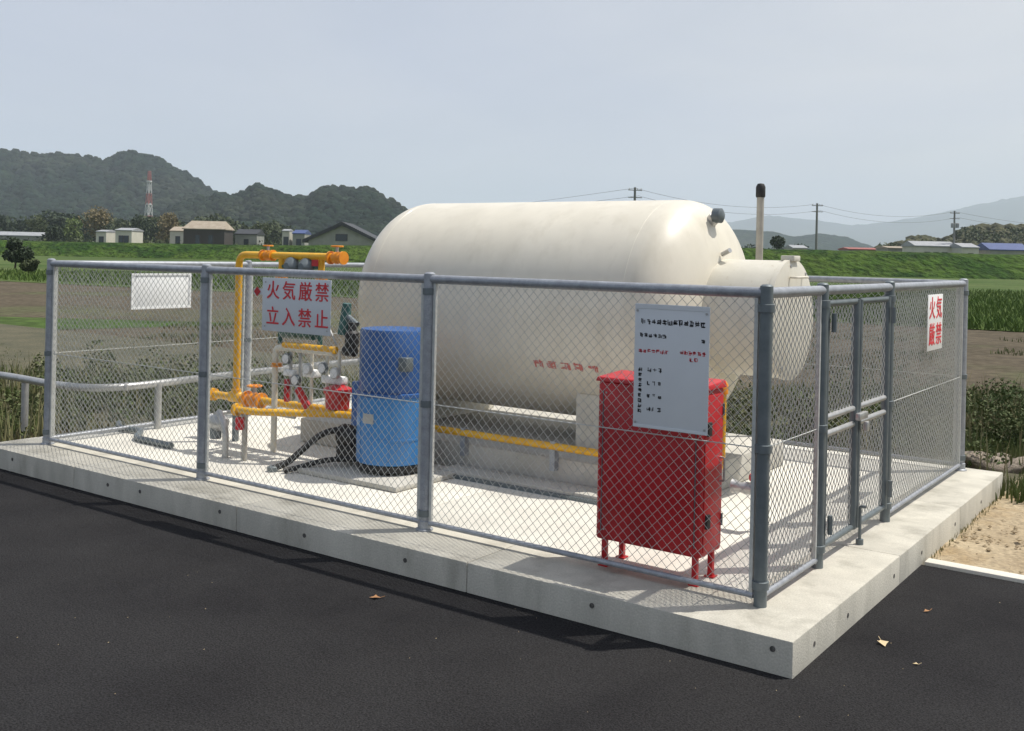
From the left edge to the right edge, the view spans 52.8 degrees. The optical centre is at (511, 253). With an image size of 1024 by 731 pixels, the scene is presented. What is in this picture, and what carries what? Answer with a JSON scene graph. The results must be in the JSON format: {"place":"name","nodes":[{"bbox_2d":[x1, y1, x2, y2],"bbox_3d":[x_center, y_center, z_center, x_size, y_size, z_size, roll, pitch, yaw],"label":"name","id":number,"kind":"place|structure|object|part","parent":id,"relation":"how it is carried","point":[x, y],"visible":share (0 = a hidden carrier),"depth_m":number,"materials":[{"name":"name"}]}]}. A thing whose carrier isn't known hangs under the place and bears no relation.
{"place":"outdoors","nodes":[
{"label":"outdoors","id":0,"kind":"place"},
{"bbox_2d":[0,154,199,216],"bbox_3d":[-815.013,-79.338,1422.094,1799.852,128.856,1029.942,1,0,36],"label":"mountain","id":1,"kind":"structure","parent":0,"point":[8,171],"depth_m":1191.86,"materials":[{"name":"green plant"}]},
{"bbox_2d":[0,148,217,236],"bbox_3d":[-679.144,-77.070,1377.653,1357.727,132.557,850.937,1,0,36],"label":"forest","id":2,"kind":"object","parent":1,"relation":"on","point":[60,195],"visible":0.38,"depth_m":1180.32,"materials":[{"name":"green plant"}]},
{"bbox_2d":[95,230,114,242],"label":"house","id":3,"kind":"structure","parent":0,"point":[105,235],"depth_m":232.16,"materials":[{"name":"white paint"}]},
{"bbox_2d":[99,236,103,241],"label":"window","id":4,"kind":"structure","parent":3,"relation":"in","point":[101,238],"depth_m":231.94,"materials":[{"name":"grey glass"}]},
{"bbox_2d":[182,221,234,244],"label":"house","id":5,"kind":"structure","parent":0,"point":[207,232],"depth_m":226.00,"materials":[{"name":"brown wood"}]},
{"bbox_2d":[195,235,199,243],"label":"window","id":6,"kind":"structure","parent":5,"relation":"in","point":[197,237],"depth_m":225.91,"materials":[{"name":"grey glass"}]},
{"bbox_2d":[208,235,212,243],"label":"window","id":7,"kind":"structure","parent":5,"relation":"in","point":[210,237],"depth_m":225.91,"materials":[{"name":"grey glass"}]},
{"bbox_2d":[174,195,389,225],"bbox_3d":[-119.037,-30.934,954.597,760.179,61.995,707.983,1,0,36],"label":"mountain","id":8,"kind":"structure","parent":0,"point":[326,199],"depth_m":834.03,"materials":[{"name":"green plant"}]},
{"bbox_2d":[157,182,407,235],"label":"forest","id":9,"kind":"object","parent":8,"relation":"on","point":[245,205],"visible":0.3,"depth_m":833.31,"materials":[{"name":"green plant"}]},
{"bbox_2d":[282,229,293,244],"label":"house","id":10,"kind":"structure","parent":0,"point":[287,236],"depth_m":226.00,"materials":[{"name":"white paint"}]},
{"bbox_2d":[283,237,287,244],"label":"window","id":11,"kind":"structure","parent":10,"relation":"in","point":[285,239],"depth_m":225.91,"materials":[{"name":"grey glass"}]},
{"bbox_2d":[292,230,311,244],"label":"house","id":12,"kind":"structure","parent":0,"point":[299,236],"depth_m":224.00,"materials":[{"name":"grey paint"}]},
{"bbox_2d":[296,239,300,244],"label":"window","id":13,"kind":"structure","parent":12,"relation":"in","point":[298,241],"depth_m":223.93,"materials":[{"name":"grey glass"}]},
{"bbox_2d":[302,222,377,245],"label":"gabled house","id":14,"kind":"structure","parent":0,"point":[342,233],"depth_m":205.00,"materials":[{"name":"grey paint"}]},
{"bbox_2d":[335,234,347,240],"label":"window","id":15,"kind":"structure","parent":14,"relation":"in","point":[339,237],"depth_m":204.89,"materials":[{"name":"grey glass"}]},
{"bbox_2d":[0,324,1022,490],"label":"verge","id":16,"kind":"structure","parent":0,"point":[15,339],"depth_m":17.60,"materials":[{"name":"green plant"}]},
{"bbox_2d":[0,358,359,438],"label":"guard pipe","id":17,"kind":"object","parent":16,"relation":"on","point":[25,381],"visible":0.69,"depth_m":9.37,"materials":[{"name":"metal"}]},
{"bbox_2d":[965,451,1004,470],"bbox_3d":[4.240,1.889,9.314,0.518,0.216,0.342,13,1,7],"label":"stone","id":18,"kind":"object","parent":16,"relation":"on","point":[976,459],"visible":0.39,"depth_m":9.19,"materials":[{"name":"grey stone"}]},
{"bbox_2d":[1002,456,1023,473],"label":"stone","id":19,"kind":"object","parent":16,"relation":"on","point":[1015,467],"visible":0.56,"depth_m":9.08,"materials":[{"name":"grey stone"}]},
{"bbox_2d":[0,469,1023,730],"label":"road","id":20,"kind":"structure","parent":0,"point":[118,615],"depth_m":4.60,"materials":[{"name":"black asphalt"}]},
{"bbox_2d":[877,636,888,645],"bbox_3d":[1.730,1.813,4.833,0.050,0.012,0.100,1,0,-19],"label":"dry leaf","id":21,"kind":"object","parent":20,"relation":"on","point":[883,642],"visible":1,"depth_m":4.82,"materials":[{"name":"beige plant"}]},
{"bbox_2d":[0,281,1023,432],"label":"soil field","id":22,"kind":"structure","parent":0,"point":[20,299],"depth_m":25.99,"materials":[{"name":"brown soil"}]},
{"bbox_2d":[0,317,256,329],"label":"grass strip","id":23,"kind":"object","parent":22,"relation":"on","point":[37,322],"depth_m":25.02,"materials":[{"name":"green plant"}]},
{"bbox_2d":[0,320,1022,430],"bbox_3d":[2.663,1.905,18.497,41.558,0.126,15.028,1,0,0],"label":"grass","id":24,"kind":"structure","parent":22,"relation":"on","point":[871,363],"depth_m":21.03,"materials":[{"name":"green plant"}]},
{"bbox_2d":[0,340,1023,475],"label":"weeds","id":25,"kind":"object","parent":22,"relation":"on","point":[1012,423],"visible":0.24,"depth_m":10.94,"materials":[{"name":"green plant"}]},
{"bbox_2d":[0,240,1023,279],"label":"levee","id":26,"kind":"structure","parent":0,"point":[871,263],"depth_m":137.61,"materials":[{"name":"green plant"}]},
{"bbox_2d":[0,362,1023,489],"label":"grass","id":27,"kind":"structure","parent":0,"point":[1015,453],"depth_m":10.93,"materials":[{"name":"green plant"}]},
{"bbox_2d":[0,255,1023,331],"bbox_3d":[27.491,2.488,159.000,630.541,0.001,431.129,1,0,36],"label":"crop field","id":28,"kind":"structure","parent":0,"point":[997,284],"depth_m":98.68,"materials":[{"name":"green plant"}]},
{"bbox_2d":[1,237,34,268],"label":"tree","id":29,"kind":"object","parent":28,"relation":"on","point":[15,251],"visible":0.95,"depth_m":69.69,"materials":[{"name":"green plant"}]},
{"bbox_2d":[19,259,40,272],"bbox_3d":[-28.919,0.772,62.151,1.266,0.991,1.445,1,0,2],"label":"bush","id":30,"kind":"object","parent":28,"relation":"on","point":[28,265],"visible":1,"depth_m":61.70,"materials":[{"name":"green plant"}]},
{"bbox_2d":[628,187,641,200],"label":"utility pole","id":31,"kind":"object","parent":28,"relation":"on","point":[634,190],"visible":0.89,"depth_m":154.84,"materials":[{"name":"concrete"}]},
{"bbox_2d":[299,188,1020,224],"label":"power line","id":32,"kind":"object","parent":31,"relation":"attached to","point":[735,206],"visible":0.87,"depth_m":183.63,"materials":[{"name":"black metal"}]},
{"bbox_2d":[315,196,1018,227],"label":"power line","id":33,"kind":"object","parent":31,"relation":"attached to","point":[790,213],"visible":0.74,"depth_m":194.04,"materials":[{"name":"black metal"}]},
{"bbox_2d":[0,0,1023,224],"label":"sky","id":34,"kind":"structure","parent":0,"point":[887,109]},
{"bbox_2d":[4,256,1023,332],"bbox_3d":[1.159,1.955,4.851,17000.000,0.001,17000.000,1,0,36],"label":"ground","id":35,"kind":"structure","parent":0,"point":[353,297],"depth_m":42.36,"materials":[{"name":"green plant"}]},
{"bbox_2d":[0,231,48,240],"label":"house","id":36,"kind":"structure","parent":35,"relation":"on","point":[22,236],"depth_m":240.00,"materials":[{"name":"grey paint"}]},
{"bbox_2d":[25,214,48,231],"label":"leafy tree","id":37,"kind":"object","parent":35,"relation":"on","point":[40,225],"visible":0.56,"depth_m":249.08,"materials":[{"name":"green plant"}]},
{"bbox_2d":[40,224,67,241],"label":"leafy tree","id":38,"kind":"object","parent":35,"relation":"on","point":[53,233],"visible":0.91,"depth_m":238.88,"materials":[{"name":"green plant"}]},
{"bbox_2d":[0,209,109,241],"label":"wood","id":39,"kind":"object","parent":35,"relation":"on","point":[7,224],"visible":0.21,"depth_m":331.08,"materials":[{"name":"green plant"}]},
{"bbox_2d":[63,217,83,240],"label":"leafy tree","id":40,"kind":"object","parent":35,"relation":"on","point":[72,230],"visible":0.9,"depth_m":249.05,"materials":[{"name":"green plant"}]},
{"bbox_2d":[78,205,113,238],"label":"leafy tree","id":41,"kind":"object","parent":35,"relation":"on","point":[98,218],"visible":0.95,"depth_m":260.60,"materials":[{"name":"beige plant"}]},
{"bbox_2d":[114,228,143,242],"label":"house","id":42,"kind":"structure","parent":35,"relation":"on","point":[128,235],"depth_m":228.00,"materials":[{"name":"white paint"}]},
{"bbox_2d":[118,235,123,242],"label":"window","id":43,"kind":"structure","parent":42,"relation":"in","point":[121,237],"depth_m":227.90,"materials":[{"name":"grey glass"}]},
{"bbox_2d":[124,236,128,242],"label":"window","id":44,"kind":"structure","parent":42,"relation":"in","point":[126,238],"depth_m":227.90,"materials":[{"name":"grey glass"}]},
{"bbox_2d":[129,214,150,239],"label":"leafy tree","id":45,"kind":"object","parent":35,"relation":"on","point":[144,225],"visible":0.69,"depth_m":268.68,"materials":[{"name":"green plant"}]},
{"bbox_2d":[1,235,281,244],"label":"wood","id":46,"kind":"object","parent":35,"relation":"on","point":[71,239],"visible":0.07,"depth_m":237.84,"materials":[{"name":"green plant"}]},
{"bbox_2d":[144,171,152,216],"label":"lattice mast","id":47,"kind":"object","parent":35,"relation":"on","point":[149,188],"visible":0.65,"depth_m":599.60,"materials":[{"name":"white metal"}]},
{"bbox_2d":[155,212,180,243],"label":"leafy tree","id":48,"kind":"object","parent":35,"relation":"on","point":[168,223],"visible":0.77,"depth_m":261.13,"materials":[{"name":"beige plant"}]},
{"bbox_2d":[169,227,183,243],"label":"house","id":49,"kind":"structure","parent":35,"relation":"on","point":[176,235],"depth_m":240.00,"materials":[{"name":"white paint"}]},
{"bbox_2d":[175,236,179,243],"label":"window","id":50,"kind":"structure","parent":49,"relation":"in","point":[177,238],"depth_m":239.95,"materials":[{"name":"grey glass"}]},
{"bbox_2d":[87,213,299,244],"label":"wood","id":51,"kind":"object","parent":35,"relation":"on","point":[277,228],"visible":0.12,"depth_m":341.96,"materials":[{"name":"green plant"}]},
{"bbox_2d":[234,229,264,244],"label":"house","id":52,"kind":"structure","parent":35,"relation":"on","point":[248,236],"depth_m":236.00,"materials":[{"name":"grey paint"}]},
{"bbox_2d":[251,221,271,244],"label":"leafy tree","id":53,"kind":"object","parent":35,"relation":"on","point":[264,228],"visible":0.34,"depth_m":249.51,"materials":[{"name":"green plant"}]},
{"bbox_2d":[0,397,1002,678],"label":"concrete base","id":54,"kind":"object","parent":35,"relation":"on","point":[798,623],"visible":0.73,"depth_m":6.04,"materials":[{"name":"grey concrete"}]},
{"bbox_2d":[116,420,173,448],"bbox_3d":[-3.176,1.535,8.783,0.165,0.057,1.277,1,0,-38],"label":"drain hose","id":55,"kind":"object","parent":54,"relation":"on","point":[147,438],"visible":0.69,"depth_m":8.54,"materials":[{"name":"plastic"}]},
{"bbox_2d":[53,260,363,438],"bbox_3d":[-2.585,0.818,10.060,0.104,1.514,4.060,1,0,36],"label":"chain link fence","id":56,"kind":"object","parent":54,"relation":"on","point":[248,264],"visible":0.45,"depth_m":9.49,"materials":[{"name":"metal"}]},
{"bbox_2d":[131,273,191,309],"bbox_3d":[-3.141,0.330,9.229,0.050,0.315,0.620,1,0,36],"label":"blank plate","id":57,"kind":"object","parent":56,"relation":"attached to","point":[162,292],"visible":0.88,"depth_m":9.21,"materials":[{"name":"white metal"}]},
{"bbox_2d":[267,326,454,492],"bbox_3d":[-1.060,1.071,7.581,1.180,1.082,0.899,1,0,36],"label":"vaporizer","id":58,"kind":"object","parent":54,"relation":"on","point":[385,414],"visible":0.68,"depth_m":7.33,"materials":[{"name":"metal"}]},
{"bbox_2d":[41,258,774,607],"bbox_3d":[-1.299,0.845,6.635,6.192,1.514,0.104,1,0,36],"label":"chain link fence","id":59,"kind":"object","parent":54,"relation":"on","point":[759,450],"visible":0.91,"depth_m":6.03,"materials":[{"name":"metal"}]},
{"bbox_2d":[254,277,331,335],"bbox_3d":[-1.431,0.334,6.674,0.730,0.350,0.009,1,0,36],"label":"warning sign","id":60,"kind":"object","parent":59,"relation":"attached to","point":[299,306],"visible":1,"depth_m":6.64,"materials":[{"name":"white"}]},
{"bbox_2d":[633,303,709,435],"bbox_3d":[0.780,0.562,5.080,0.408,0.620,0.010,1,0,36],"label":"notice board","id":61,"kind":"object","parent":59,"relation":"attached to","point":[671,367],"visible":1,"depth_m":5.08,"materials":[{"name":"white"}]},
{"bbox_2d":[209,245,727,470],"bbox_3d":[-0.702,0.782,7.533,4.630,1.666,0.726,1,0,29],"label":"gas pipework","id":62,"kind":"object","parent":54,"relation":"on","point":[308,261],"visible":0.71,"depth_m":8.05,"materials":[{"name":"yellow paint"}]},
{"bbox_2d":[300,405,783,504],"bbox_3d":[0.105,1.538,8.383,3.550,0.210,2.105,1,0,36],"label":"tank pedestal","id":63,"kind":"object","parent":54,"relation":"on","point":[736,464],"visible":0.27,"depth_m":7.64,"materials":[{"name":"concrete"}]},
{"bbox_2d":[358,200,812,448],"bbox_3d":[0.334,0.506,8.423,4.176,1.863,1.706,1,0,36],"label":"gas tank","id":64,"kind":"object","parent":63,"relation":"on","point":[688,242],"visible":0.68,"depth_m":7.57,"materials":[{"name":"beige metal"}]},
{"bbox_2d":[596,370,726,586],"bbox_3d":[0.773,1.142,5.360,0.652,1.010,0.266,1,0,36],"label":"red cabinet","id":65,"kind":"object","parent":54,"relation":"on","point":[694,470],"visible":0.72,"depth_m":5.25,"materials":[{"name":"metal"}]},
{"bbox_3d":[1.025,1.095,5.183,0.038,0.775,0.210,1,0,36],"label":"side door","id":66,"kind":"part","parent":65,"relation":"part of","materials":[{"name":"red paint"}]},
{"bbox_2d":[730,474,750,494],"bbox_3d":[1.412,1.491,6.216,0.200,0.340,0.090,1,0,36],"label":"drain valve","id":67,"kind":"object","parent":54,"relation":"on","point":[736,488],"visible":0.34,"depth_m":6.21,"materials":[{"name":"metal"}]},
{"bbox_2d":[752,183,765,400],"bbox_3d":[1.987,0.552,8.342,0.160,2.249,0.160,1,0,36],"label":"vent stack","id":68,"kind":"object","parent":54,"relation":"on","point":[760,191],"visible":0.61,"depth_m":8.32,"materials":[{"name":"grey metal"}]},
{"bbox_2d":[726,276,958,465],"bbox_3d":[1.054,0.896,9.943,6.152,1.514,0.104,1,0,36],"label":"chain link fence","id":69,"kind":"object","parent":54,"relation":"on","point":[853,280],"visible":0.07,"depth_m":8.57,"materials":[{"name":"metal"}]},
{"bbox_2d":[767,278,968,595],"bbox_3d":[2.382,0.924,6.521,0.104,1.514,4.112,1,0,36],"label":"chain link fence","id":70,"kind":"object","parent":54,"relation":"on","point":[822,292],"visible":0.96,"depth_m":6.46,"materials":[{"name":"metal"}]},
{"bbox_2d":[824,296,895,547],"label":"double gate","id":71,"kind":"structure","parent":70,"relation":"attached to","point":[855,518],"depth_m":5.93,"materials":[{"name":"metal"}]},
{"bbox_2d":[927,294,942,351],"bbox_3d":[2.977,0.479,7.256,0.007,0.390,0.410,1,0,36],"label":"warning sign","id":72,"kind":"object","parent":70,"relation":"attached to","point":[934,321],"visible":1,"depth_m":7.25,"materials":[{"name":"white"}]},
{"bbox_2d":[744,243,808,249],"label":"wood","id":73,"kind":"object","parent":35,"relation":"on","point":[751,245],"depth_m":422.79,"materials":[{"name":"green plant"}]},
{"bbox_2d":[770,235,785,248],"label":"leafy tree","id":74,"kind":"object","parent":35,"relation":"on","point":[778,241],"visible":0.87,"depth_m":204.44,"materials":[{"name":"green plant"}]},
{"bbox_2d":[812,203,822,249],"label":"utility pole","id":75,"kind":"object","parent":35,"relation":"on","point":[816,233],"visible":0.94,"depth_m":187.84,"materials":[{"name":"concrete"}]},
{"bbox_2d":[900,241,952,252],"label":"house","id":76,"kind":"structure","parent":35,"relation":"on","point":[926,246],"depth_m":205.46,"materials":[{"name":"white paint"}]},
{"bbox_2d":[950,211,959,242],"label":"utility pole","id":77,"kind":"object","parent":35,"relation":"on","point":[953,224],"visible":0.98,"depth_m":206.81,"materials":[{"name":"concrete"}]},
{"bbox_2d":[950,243,979,253],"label":"house","id":78,"kind":"structure","parent":35,"relation":"on","point":[969,248],"depth_m":200.45,"materials":[{"name":"white paint"}]},
{"bbox_2d":[924,558,1023,582],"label":"edging strip","id":79,"kind":"object","parent":35,"relation":"on","point":[991,573],"visible":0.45,"depth_m":5.96,"materials":[{"name":"concrete"}]},
{"bbox_2d":[783,245,807,249],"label":"house","id":80,"kind":"structure","parent":0,"point":[795,247],"depth_m":216.42,"materials":[{"name":"white paint"}]},
{"bbox_2d":[733,229,872,250],"bbox_3d":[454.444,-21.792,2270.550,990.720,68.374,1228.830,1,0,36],"label":"hill","id":81,"kind":"structure","parent":0,"point":[825,241],"depth_m":2198.88,"materials":[{"name":"green plant"}]},
{"bbox_2d":[838,247,875,250],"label":"house","id":82,"kind":"structure","parent":0,"point":[852,249],"depth_m":225.92,"materials":[{"name":"red paint"}]},
{"bbox_2d":[727,196,1023,246],"bbox_3d":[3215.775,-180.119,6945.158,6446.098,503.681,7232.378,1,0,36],"label":"mountain","id":83,"kind":"structure","parent":0,"point":[1009,210],"depth_m":6397.98,"materials":[{"name":"grey"}]},
{"bbox_2d":[875,246,901,251],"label":"house","id":84,"kind":"structure","parent":0,"point":[891,248],"depth_m":215.58,"materials":[{"name":"grey paint"}]},
{"bbox_2d":[931,495,1000,558],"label":"grass","id":85,"kind":"structure","parent":0,"point":[961,530],"depth_m":6.97,"materials":[{"name":"green plant"}]},
{"bbox_2d":[930,480,1023,574],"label":"sand lot","id":86,"kind":"structure","parent":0,"point":[1004,559],"depth_m":6.70,"materials":[{"name":"beige sand"}]},
{"bbox_2d":[991,464,1023,503],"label":"grass","id":87,"kind":"structure","parent":86,"relation":"on","point":[1014,490],"depth_m":7.95,"materials":[{"name":"green plant"}]},
{"bbox_2d":[953,507,1023,572],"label":"gravel","id":88,"kind":"structure","parent":0,"point":[965,536],"depth_m":6.73,"materials":[{"name":"beige gravel"}]},
{"bbox_2d":[977,243,1023,254],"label":"house","id":89,"kind":"structure","parent":0,"point":[1000,248],"depth_m":201.02,"materials":[{"name":"blue paint"}]},
{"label":"hill","id":90,"kind":"structure","parent":0,"visible":0},
{"bbox_2d":[873,223,1023,247],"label":"forest","id":91,"kind":"object","parent":90,"relation":"on","point":[993,227],"visible":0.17,"depth_m":351.74,"materials":[{"name":"green plant"}]}
]}

